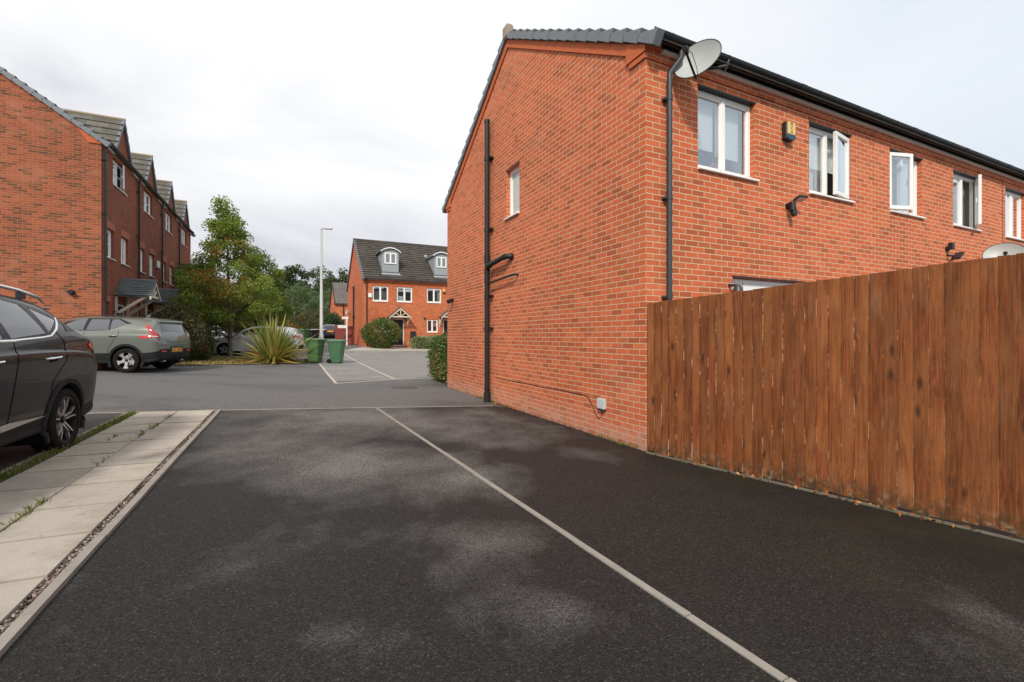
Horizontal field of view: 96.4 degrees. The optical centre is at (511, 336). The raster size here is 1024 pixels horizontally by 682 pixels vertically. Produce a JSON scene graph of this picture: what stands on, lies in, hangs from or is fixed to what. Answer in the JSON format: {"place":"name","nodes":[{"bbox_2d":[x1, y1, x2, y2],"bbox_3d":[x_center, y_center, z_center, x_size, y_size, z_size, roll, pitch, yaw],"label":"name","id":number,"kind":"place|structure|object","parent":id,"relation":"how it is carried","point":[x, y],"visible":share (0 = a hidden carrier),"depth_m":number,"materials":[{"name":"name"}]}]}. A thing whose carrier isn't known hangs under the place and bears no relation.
{"place":"outdoors","nodes":[
{"label":"outdoors","id":0,"kind":"place"},
{"bbox_2d":[0,410,213,623],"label":"pavement","id":1,"kind":"structure","parent":0,"point":[41,543],"depth_m":3.65,"materials":[{"name":"beige concrete"}]},
{"bbox_2d":[0,415,170,529],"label":"weeds","id":2,"kind":"object","parent":1,"relation":"on","point":[38,503],"visible":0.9,"depth_m":3.35,"materials":[{"name":"green plant"}]},
{"bbox_2d":[0,333,503,480],"bbox_3d":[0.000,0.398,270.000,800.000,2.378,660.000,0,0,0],"label":"ground","id":3,"kind":"structure","parent":0,"point":[232,387],"depth_m":10.93,"materials":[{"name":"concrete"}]},
{"bbox_2d":[0,413,122,469],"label":"parking bay","id":4,"kind":"object","parent":3,"relation":"on","point":[11,455],"visible":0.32,"depth_m":4.97,"materials":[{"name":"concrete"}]},
{"bbox_2d":[0,284,97,451],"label":"parked car","id":5,"kind":"object","parent":4,"relation":"on","point":[48,368],"visible":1,"depth_m":4.75,"materials":[{"name":"black paint"}]},
{"bbox_2d":[0,412,126,474],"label":"edging","id":6,"kind":"object","parent":3,"relation":"on","point":[83,433],"visible":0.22,"depth_m":4.80,"materials":[{"name":"green plant"}]},
{"bbox_2d":[0,410,138,482],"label":"kerb grass","id":7,"kind":"structure","parent":3,"relation":"on","point":[11,472],"depth_m":4.75,"materials":[{"name":"green plant"}]},
{"bbox_2d":[0,66,161,368],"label":"townhouse","id":8,"kind":"structure","parent":3,"relation":"on","point":[68,177],"depth_m":13.94,"materials":[{"name":"brown brick"}]},
{"bbox_2d":[107,230,115,260],"bbox_3d":[-13.744,-2.925,14.694,1.380,1.330,0.954,0,0,-26],"label":"window","id":9,"kind":"structure","parent":8,"relation":"in","point":[108,232],"depth_m":15.16,"materials":[{"name":"white plastic"}]},
{"bbox_2d":[113,160,127,195],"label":"window","id":10,"kind":"structure","parent":8,"relation":"in","point":[118,173],"depth_m":15.92,"materials":[{"name":"white plastic"}]},
{"bbox_2d":[118,304,123,314],"bbox_3d":[-13.688,-0.050,15.963,0.120,2.120,0.900,0,0,-26],"label":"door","id":11,"kind":"structure","parent":8,"relation":"in","point":[119,306],"depth_m":16.15,"materials":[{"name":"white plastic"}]},
{"bbox_2d":[121,238,129,266],"bbox_3d":[-14.425,-2.925,16.096,1.380,1.330,0.894,0,0,-26],"label":"window","id":12,"kind":"structure","parent":8,"relation":"in","point":[123,242],"depth_m":16.54,"materials":[{"name":"white plastic"}]},
{"bbox_2d":[0,411,215,634],"bbox_3d":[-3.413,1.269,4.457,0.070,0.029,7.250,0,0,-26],"label":"drain gravel","id":13,"kind":"structure","parent":3,"relation":"on","point":[5,624],"depth_m":2.73,"materials":[{"name":"grey gravel"}]},
{"bbox_2d":[63,315,189,372],"bbox_3d":[-12.771,0.201,14.167,4.470,1.750,2.320,0,0,-7],"label":"parked car","id":14,"kind":"object","parent":3,"relation":"on","point":[126,344],"visible":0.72,"depth_m":13.51,"materials":[{"name":"green paint"}]},
{"bbox_2d":[131,152,178,317],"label":"townhouse","id":15,"kind":"structure","parent":3,"relation":"on","point":[149,198],"depth_m":19.10,"materials":[{"name":"brown brick"}]},
{"bbox_2d":[140,249,145,273],"bbox_3d":[-14.790,-3.007,18.211,0.180,0.965,0.954,0,0,-26],"label":"window","id":16,"kind":"structure","parent":15,"relation":"in","point":[140,249],"depth_m":18.44,"materials":[{"name":"white plastic"}]},
{"bbox_2d":[144,191,153,218],"bbox_3d":[-15.222,-5.508,19.096,0.180,0.925,1.384,0,0,-26],"label":"window","id":17,"kind":"structure","parent":15,"relation":"in","point":[146,197],"depth_m":19.21,"materials":[{"name":"white plastic"}]},
{"bbox_2d":[149,254,155,278],"bbox_3d":[-15.474,-3.007,19.613,0.180,0.965,0.894,0,0,-26],"label":"window","id":18,"kind":"structure","parent":15,"relation":"in","point":[150,257],"depth_m":19.77,"materials":[{"name":"white plastic"}]},
{"bbox_2d":[156,261,159,268],"bbox_3d":[-15.734,-3.180,20.362,0.100,0.320,0.280,0,0,-26],"label":"alarm box","id":19,"kind":"object","parent":15,"relation":"attached to","point":[158,264],"visible":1,"depth_m":20.26,"materials":[{"name":"plastic"}]},
{"bbox_2d":[156,179,193,319],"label":"townhouse","id":20,"kind":"structure","parent":3,"relation":"on","point":[169,217],"depth_m":22.28,"materials":[{"name":"brown brick"}]},
{"bbox_2d":[166,213,172,235],"bbox_3d":[-16.809,-5.508,22.350,0.180,0.925,1.384,0,0,-26],"label":"window","id":21,"kind":"structure","parent":20,"relation":"in","point":[167,216],"depth_m":22.54,"materials":[{"name":"white plastic"}]},
{"bbox_2d":[146,300,208,360],"bbox_3d":[-12.957,-0.177,17.642,2.158,2.425,2.186,0,0,42],"label":"dark shrub","id":22,"kind":"object","parent":3,"relation":"on","point":[196,323],"visible":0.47,"depth_m":17.62,"materials":[{"name":"green plant"}]},
{"bbox_2d":[175,199,195,328],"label":"townhouse","id":23,"kind":"structure","parent":3,"relation":"on","point":[185,232],"depth_m":25.59,"materials":[{"name":"brown brick"}]},
{"bbox_2d":[182,229,186,247],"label":"window","id":24,"kind":"structure","parent":23,"relation":"in","point":[183,232],"depth_m":25.97,"materials":[{"name":"white plastic"}]},
{"bbox_2d":[177,314,215,350],"bbox_3d":[-13.728,0.035,19.300,2.052,1.904,2.091,0,0,45],"label":"dark shrub","id":25,"kind":"object","parent":3,"relation":"on","point":[211,338],"visible":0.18,"depth_m":19.40,"materials":[{"name":"green plant"}]},
{"bbox_2d":[188,352,211,360],"bbox_3d":[-12.759,0.825,18.596,0.932,0.433,0.939,0,0,43],"label":"shrub","id":26,"kind":"object","parent":3,"relation":"on","point":[207,356],"visible":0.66,"depth_m":18.46,"materials":[{"name":"green plant"}]},
{"bbox_2d":[191,341,210,359],"bbox_3d":[-13.022,0.616,18.748,1.170,0.821,1.153,0,0,-45],"label":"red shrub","id":27,"kind":"object","parent":3,"relation":"on","point":[206,349],"visible":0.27,"depth_m":18.69,"materials":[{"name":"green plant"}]},
{"bbox_2d":[171,263,234,336],"bbox_3d":[-16.630,-1.478,24.015,3.873,4.850,3.894,0,0,0],"label":"leafy tree","id":28,"kind":"object","parent":3,"relation":"on","point":[216,334],"visible":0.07,"depth_m":23.65,"materials":[{"name":"green plant"}]},
{"bbox_2d":[193,334,216,354],"bbox_3d":[-13.351,0.397,19.737,1.099,1.199,1.120,0,0,41],"label":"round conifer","id":29,"kind":"object","parent":3,"relation":"on","point":[213,349],"visible":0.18,"depth_m":19.82,"materials":[{"name":"green plant"}]},
{"bbox_2d":[168,194,283,356],"bbox_3d":[-13.020,-2.693,20.861,4.578,7.570,4.917,0,0,0],"label":"maple tree","id":30,"kind":"object","parent":3,"relation":"on","point":[228,228],"visible":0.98,"depth_m":20.69,"materials":[{"name":"green plant"}]},
{"bbox_2d":[172,355,304,365],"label":"grass verge","id":31,"kind":"object","parent":3,"relation":"on","point":[229,364],"depth_m":17.80,"materials":[{"name":"plant"}]},
{"bbox_2d":[218,360,298,362],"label":"leaf litter","id":32,"kind":"object","parent":31,"relation":"on","point":[251,362],"visible":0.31,"depth_m":18.62,"materials":[{"name":"brown plant"}]},
{"bbox_2d":[209,326,303,354],"bbox_3d":[-12.750,0.217,22.993,4.081,1.475,2.220,0,0,-15],"label":"parked car","id":33,"kind":"object","parent":3,"relation":"on","point":[221,346],"visible":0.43,"depth_m":22.06,"materials":[{"name":"white paint"}]},
{"bbox_2d":[233,247,296,333],"bbox_3d":[-14.167,-2.042,25.955,3.386,5.976,3.038,0,0,42],"label":"dense tree","id":34,"kind":"object","parent":3,"relation":"on","point":[269,271],"visible":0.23,"depth_m":25.64,"materials":[{"name":"green plant"}]},
{"bbox_2d":[226,311,326,364],"bbox_3d":[-10.152,-0.068,19.802,4.422,2.364,4.552,0,0,40],"label":"flax plant","id":35,"kind":"object","parent":3,"relation":"on","point":[273,346],"visible":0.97,"depth_m":19.20,"materials":[{"name":"green plant"}]},
{"bbox_2d":[267,268,295,326],"bbox_3d":[-15.967,-1.949,31.053,2.187,5.422,2.159,0,0,0],"label":"yellowing tree","id":36,"kind":"object","parent":3,"relation":"on","point":[281,274],"visible":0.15,"depth_m":30.93,"materials":[{"name":"green plant"}]},
{"bbox_2d":[87,405,492,413],"bbox_3d":[-4.090,1.317,8.143,7.804,0.284,0.127,0,0,-19],"label":"edging","id":37,"kind":"object","parent":3,"relation":"on","point":[291,408],"visible":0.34,"depth_m":8.30,"materials":[{"name":"grey concrete"}]},
{"bbox_2d":[280,264,309,302],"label":"woodland tree","id":38,"kind":"object","parent":3,"relation":"on","point":[291,270],"visible":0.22,"depth_m":128.95,"materials":[{"name":"green plant"}]},
{"bbox_2d":[287,323,302,329],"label":"garden bush","id":39,"kind":"object","parent":3,"relation":"on","point":[293,325],"visible":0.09,"depth_m":49.78,"materials":[{"name":"red plant"}]},
{"bbox_2d":[286,280,314,325],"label":"woodland tree","id":40,"kind":"object","parent":3,"relation":"on","point":[301,283],"visible":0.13,"depth_m":115.18,"materials":[{"name":"green plant"}]},
{"bbox_2d":[285,282,319,328],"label":"willow bush","id":41,"kind":"object","parent":3,"relation":"on","point":[292,292],"visible":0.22,"depth_m":78.79,"materials":[{"name":"green plant"}]},
{"bbox_2d":[288,308,317,337],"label":"garden bush","id":42,"kind":"object","parent":3,"relation":"on","point":[301,317],"visible":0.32,"depth_m":51.25,"materials":[{"name":"green plant"}]},
{"bbox_2d":[299,329,310,342],"bbox_3d":[-16.119,-0.024,35.567,0.616,1.068,0.836,0,0,30],"label":"wheelie bin","id":43,"kind":"object","parent":3,"relation":"on","point":[305,333],"visible":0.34,"depth_m":35.38,"materials":[{"name":"plastic"}]},
{"bbox_2d":[299,266,326,295],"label":"woodland tree","id":44,"kind":"object","parent":3,"relation":"on","point":[312,274],"visible":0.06,"depth_m":132.38,"materials":[{"name":"green plant"}]},
{"bbox_2d":[299,288,330,318],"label":"willow bush","id":45,"kind":"object","parent":3,"relation":"on","point":[326,298],"visible":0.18,"depth_m":74.56,"materials":[{"name":"green plant"}]},
{"bbox_2d":[304,338,326,362],"bbox_3d":[-8.737,0.630,20.259,0.836,1.088,0.594,0,0,14],"label":"wheelie bin","id":46,"kind":"object","parent":3,"relation":"on","point":[317,350],"visible":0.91,"depth_m":20.03,"materials":[{"name":"plastic"}]},
{"bbox_2d":[305,308,330,331],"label":"garden bush","id":47,"kind":"object","parent":3,"relation":"on","point":[312,321],"visible":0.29,"depth_m":49.12,"materials":[{"name":"green plant"}]},
{"bbox_2d":[307,280,331,303],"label":"woodland tree","id":48,"kind":"object","parent":3,"relation":"on","point":[326,286],"visible":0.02,"depth_m":114.71,"materials":[{"name":"green plant"}]},
{"bbox_2d":[310,270,333,291],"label":"woodland tree","id":49,"kind":"object","parent":3,"relation":"on","point":[315,285],"visible":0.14,"depth_m":128.49,"materials":[{"name":"green plant"}]},
{"bbox_2d":[318,227,332,351],"bbox_3d":[-11.020,-2.644,27.049,0.770,7.540,0.258,0,0,-12],"label":"street lamp","id":50,"kind":"object","parent":3,"relation":"on","point":[321,335],"visible":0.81,"depth_m":26.94,"materials":[{"name":"metal"}]},
{"bbox_2d":[323,324,337,338],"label":"parked car","id":51,"kind":"object","parent":3,"relation":"on","point":[328,330],"visible":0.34,"depth_m":40.17,"materials":[{"name":"blue paint"}]},
{"bbox_2d":[316,311,345,338],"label":"garden bush","id":52,"kind":"object","parent":3,"relation":"on","point":[333,318],"visible":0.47,"depth_m":47.38,"materials":[{"name":"green plant"}]},
{"bbox_2d":[324,268,348,283],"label":"woodland tree","id":53,"kind":"object","parent":3,"relation":"on","point":[343,275],"visible":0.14,"depth_m":126.40,"materials":[{"name":"green plant"}]},
{"bbox_2d":[329,282,347,324],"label":"gabled house","id":54,"kind":"structure","parent":3,"relation":"on","point":[338,304],"depth_m":61.52,"materials":[{"name":"orange brick"}]},
{"bbox_2d":[338,317,347,345],"bbox_3d":[-12.454,-0.329,33.736,0.720,2.220,0.090,0,0,-26],"label":"sign post","id":55,"kind":"object","parent":3,"relation":"on","point":[343,326],"visible":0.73,"depth_m":33.80,"materials":[{"name":"white metal"}]},
{"bbox_2d":[335,325,354,344],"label":"garden gate","id":56,"kind":"structure","parent":3,"relation":"on","point":[340,333],"depth_m":34.54,"materials":[{"name":"red wood"}]},
{"bbox_2d":[319,363,420,383],"bbox_3d":[-4.877,1.315,17.327,4.113,0.266,8.118,0,0,-26],"label":"edging","id":57,"kind":"object","parent":3,"relation":"on","point":[330,376],"visible":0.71,"depth_m":14.39,"materials":[{"name":"paint"}]},
{"bbox_2d":[358,317,402,347],"bbox_3d":[-9.197,-0.223,32.160,2.617,2.287,2.650,0,0,45],"label":"round bush","id":58,"kind":"object","parent":3,"relation":"on","point":[374,326],"visible":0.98,"depth_m":31.63,"materials":[{"name":"green plant"}]},
{"bbox_2d":[346,238,420,346],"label":"dormer house","id":59,"kind":"structure","parent":3,"relation":"on","point":[385,273],"depth_m":34.52,"materials":[{"name":"brick"}]},
{"bbox_2d":[373,286,387,301],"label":"window","id":60,"kind":"structure","parent":59,"relation":"in","point":[380,293],"depth_m":33.87,"materials":[{"name":"white plastic"}]},
{"bbox_2d":[393,319,403,345],"bbox_3d":[-8.493,-0.300,34.136,0.840,2.000,0.120,0,0,-26],"label":"door","id":61,"kind":"structure","parent":59,"relation":"in","point":[400,322],"depth_m":34.22,"materials":[{"name":"black plastic"}]},
{"bbox_2d":[397,287,411,302],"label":"window","id":62,"kind":"structure","parent":59,"relation":"in","point":[404,294],"depth_m":34.47,"materials":[{"name":"white plastic"}]},
{"bbox_2d":[410,331,415,338],"bbox_3d":[-7.458,-0.070,34.502,0.400,0.620,0.170,0,0,-26],"label":"letterbox","id":63,"kind":"object","parent":59,"relation":"attached to","point":[412,333],"visible":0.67,"depth_m":34.41,"materials":[{"name":"black plastic"}]},
{"bbox_2d":[321,351,446,380],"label":"parking bays","id":64,"kind":"object","parent":3,"relation":"on","point":[402,364],"visible":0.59,"depth_m":19.54,"materials":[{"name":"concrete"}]},
{"bbox_2d":[325,339,346,362],"bbox_3d":[-7.918,0.673,20.597,0.836,1.068,0.616,0,0,-4],"label":"wheelie bin","id":65,"kind":"object","parent":64,"relation":"on","point":[336,347],"visible":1,"depth_m":20.35,"materials":[{"name":"plastic"}]},
{"bbox_2d":[344,354,394,378],"bbox_3d":[-6.981,1.175,21.000,0.081,0.448,14.555,0,0,-27],"label":"edging","id":66,"kind":"object","parent":64,"relation":"on","point":[369,367],"visible":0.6,"depth_m":18.29,"materials":[{"name":"paint"}]},
{"bbox_2d":[344,349,429,351],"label":"kerb","id":67,"kind":"structure","parent":64,"relation":"on","point":[385,350],"depth_m":29.95,"materials":[{"name":"concrete"}]},
{"bbox_2d":[349,346,420,349],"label":"footpath","id":68,"kind":"structure","parent":3,"relation":"on","point":[389,348],"depth_m":31.64,"materials":[{"name":"concrete"}]},
{"bbox_2d":[389,385,417,388],"bbox_3d":[-2.950,1.378,12.350,0.720,0.021,0.560,0,0,-24],"label":"drain cover","id":69,"kind":"object","parent":3,"relation":"on","point":[399,387],"visible":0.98,"depth_m":12.24,"materials":[{"name":"metal"}]},
{"bbox_2d":[406,335,436,348],"bbox_3d":[-5.591,0.446,33.572,4.347,1.126,1.312,0,0,-26],"label":"pale hedge","id":70,"kind":"object","parent":3,"relation":"on","point":[420,342],"visible":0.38,"depth_m":32.82,"materials":[{"name":"green plant"}]},
{"bbox_2d":[406,243,446,335],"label":"dormer house","id":71,"kind":"structure","parent":3,"relation":"on","point":[430,263],"depth_m":35.70,"materials":[{"name":"brick"}]},
{"bbox_2d":[427,320,437,332],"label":"window","id":72,"kind":"structure","parent":71,"relation":"in","point":[432,325],"depth_m":35.47,"materials":[{"name":"white plastic"}]},
{"bbox_2d":[427,288,440,302],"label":"window","id":73,"kind":"structure","parent":71,"relation":"in","point":[433,295],"depth_m":35.73,"materials":[{"name":"white plastic"}]},
{"bbox_2d":[443,320,446,333],"bbox_3d":[-5.006,-0.300,35.837,0.820,2.000,0.120,0,0,-26],"label":"door","id":74,"kind":"structure","parent":71,"relation":"in","point":[444,321],"depth_m":35.73,"materials":[{"name":"white plastic"}]},
{"bbox_2d":[426,332,446,382],"bbox_3d":[-1.944,0.628,14.114,1.049,1.658,2.858,0,0,-26],"label":"corner hedge","id":75,"kind":"object","parent":3,"relation":"on","point":[437,355],"visible":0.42,"depth_m":13.86,"materials":[{"name":"green plant"}]},
{"bbox_2d":[476,396,637,448],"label":"wall foot weeds","id":76,"kind":"object","parent":3,"relation":"on","point":[591,433],"depth_m":6.28,"materials":[{"name":"green plant"}]},
{"bbox_2d":[376,408,796,681],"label":"edging","id":77,"kind":"object","parent":3,"relation":"on","point":[743,652],"visible":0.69,"depth_m":2.51,"materials":[{"name":"white paint"}]},
{"bbox_2d":[442,23,888,451],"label":"terraced house","id":78,"kind":"structure","parent":3,"relation":"on","point":[594,205],"depth_m":6.96,"materials":[{"name":"red brick"}]},
{"bbox_2d":[503,161,519,220],"bbox_3d":[0.046,-2.869,9.112,0.180,1.007,0.650,0,0,-26],"label":"window","id":79,"kind":"structure","parent":78,"relation":"in","point":[514,175],"depth_m":9.20,"materials":[{"name":"white plastic"}]},
{"bbox_2d":[495,377,601,417],"bbox_3d":[0.459,1.022,8.148,0.015,0.303,3.724,0,0,-26],"label":"cable","id":80,"kind":"object","parent":78,"relation":"attached to","point":[558,389],"visible":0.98,"depth_m":7.38,"materials":[{"name":"black plastic"}]},
{"bbox_2d":[597,398,605,410],"bbox_3d":[1.261,0.962,6.452,0.058,0.173,0.164,0,0,-26],"label":"junction box","id":81,"kind":"object","parent":78,"relation":"attached to","point":[601,404],"visible":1,"depth_m":6.41,"materials":[{"name":"white plastic"}]},
{"bbox_2d":[674,39,729,78],"bbox_3d":[2.312,-3.391,5.514,0.608,0.507,0.521,0,0,8],"label":"satellite dish","id":82,"kind":"object","parent":78,"relation":"attached to","point":[701,56],"visible":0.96,"depth_m":5.61,"materials":[{"name":"grey metal"}]},
{"bbox_2d":[708,163,717,168],"bbox_3d":[2.935,-2.410,6.644,0.128,0.200,0.120,0,0,-26],"label":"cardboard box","id":83,"kind":"object","parent":78,"relation":"in","point":[714,165],"visible":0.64,"depth_m":6.59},
{"bbox_2d":[697,83,759,182],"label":"window","id":84,"kind":"structure","parent":78,"relation":"in","point":[723,117],"depth_m":6.54,"materials":[{"name":"white plastic"}]},
{"bbox_2d":[728,284,742,291],"bbox_3d":[3.038,-0.615,6.228,0.160,0.230,0.243,0,0,-26],"label":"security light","id":85,"kind":"object","parent":78,"relation":"attached to","point":[737,287],"visible":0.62,"depth_m":6.16,"materials":[{"name":"silver metal"}]},
{"bbox_2d":[732,275,804,290],"bbox_3d":[3.622,0.272,7.082,1.740,2.235,0.812,0,0,-26],"label":"window","id":86,"kind":"structure","parent":78,"relation":"in","point":[746,284],"depth_m":6.69,"materials":[{"name":"white plastic"}]},
{"bbox_2d":[782,121,795,141],"bbox_3d":[4.143,-3.058,6.848,0.200,0.275,0.092,0,0,-26],"label":"alarm box","id":87,"kind":"object","parent":78,"relation":"attached to","point":[788,131],"visible":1,"depth_m":6.80,"materials":[{"name":"yellow plastic"}]},
{"bbox_2d":[785,195,807,216],"bbox_3d":[4.257,-1.937,6.855,0.282,0.313,0.161,0,0,-15],"label":"security light","id":88,"kind":"object","parent":78,"relation":"attached to","point":[791,206],"visible":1,"depth_m":6.80,"materials":[{"name":"black plastic"}]},
{"bbox_2d":[809,121,854,203],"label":"window","id":89,"kind":"structure","parent":78,"relation":"in","point":[828,147],"depth_m":7.45,"materials":[{"name":"white plastic"}]},
{"bbox_2d":[647,253,1023,537],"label":"timber fence","id":90,"kind":"object","parent":3,"relation":"on","point":[902,388],"visible":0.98,"depth_m":3.96,"materials":[{"name":"brown wood"}]},
{"bbox_2d":[875,118,1015,272],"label":"terraced house","id":91,"kind":"structure","parent":3,"relation":"on","point":[935,195],"depth_m":8.77,"materials":[{"name":"red brick"}]},
{"bbox_2d":[890,148,925,218],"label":"window","id":92,"kind":"structure","parent":91,"relation":"in","point":[903,166],"depth_m":8.49,"materials":[{"name":"white plastic"}]},
{"bbox_2d":[945,242,964,259],"bbox_3d":[8.723,-1.668,9.018,0.246,0.343,0.215,0,0,-26],"label":"security light","id":93,"kind":"object","parent":91,"relation":"attached to","point":[956,255],"visible":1,"depth_m":8.98,"materials":[{"name":"black plastic"}]},
{"bbox_2d":[953,169,982,231],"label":"window","id":94,"kind":"structure","parent":91,"relation":"in","point":[967,192],"depth_m":9.56,"materials":[{"name":"white plastic"}]},
{"bbox_2d":[982,243,1023,257],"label":"satellite dish","id":95,"kind":"object","parent":91,"relation":"attached to","point":[999,249],"visible":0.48,"depth_m":9.36,"materials":[{"name":"grey metal"}]},
{"bbox_2d":[1003,167,1023,245],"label":"terraced house","id":96,"kind":"structure","parent":3,"relation":"on","point":[1013,207],"depth_m":10.59,"materials":[{"name":"red brick"}]},
{"bbox_2d":[1005,187,1023,241],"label":"window","id":97,"kind":"structure","parent":96,"relation":"in","point":[1012,197],"depth_m":10.65,"materials":[{"name":"white plastic"}]},
{"bbox_2d":[311,329,319,337],"bbox_3d":[-15.213,-0.024,35.564,0.616,1.068,0.836,0,0,20],"label":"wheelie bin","id":98,"kind":"object","parent":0,"point":[316,332],"visible":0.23,"depth_m":35.33,"materials":[{"name":"plastic"}]},
{"bbox_2d":[0,406,1023,681],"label":"driveway","id":99,"kind":"structure","parent":0,"point":[268,544],"depth_m":2.62,"materials":[{"name":"black asphalt"}]},
{"bbox_2d":[0,409,220,656],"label":"edging","id":100,"kind":"object","parent":99,"relation":"on","point":[15,629],"visible":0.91,"depth_m":2.54,"materials":[{"name":"grey concrete"}]},
{"bbox_2d":[402,388,1012,584],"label":"fallen leaves","id":101,"kind":"object","parent":99,"relation":"on","point":[839,497],"visible":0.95,"depth_m":4.12,"materials":[{"name":"brown plant"}]},
{"bbox_2d":[646,451,1023,542],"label":"edging","id":102,"kind":"object","parent":99,"relation":"on","point":[905,513],"visible":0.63,"depth_m":4.01,"materials":[{"name":"grey concrete"}]},
{"bbox_2d":[0,0,1023,332],"label":"sky","id":103,"kind":"structure","parent":0,"point":[353,118],"materials":[{"name":"white"}]}
]}

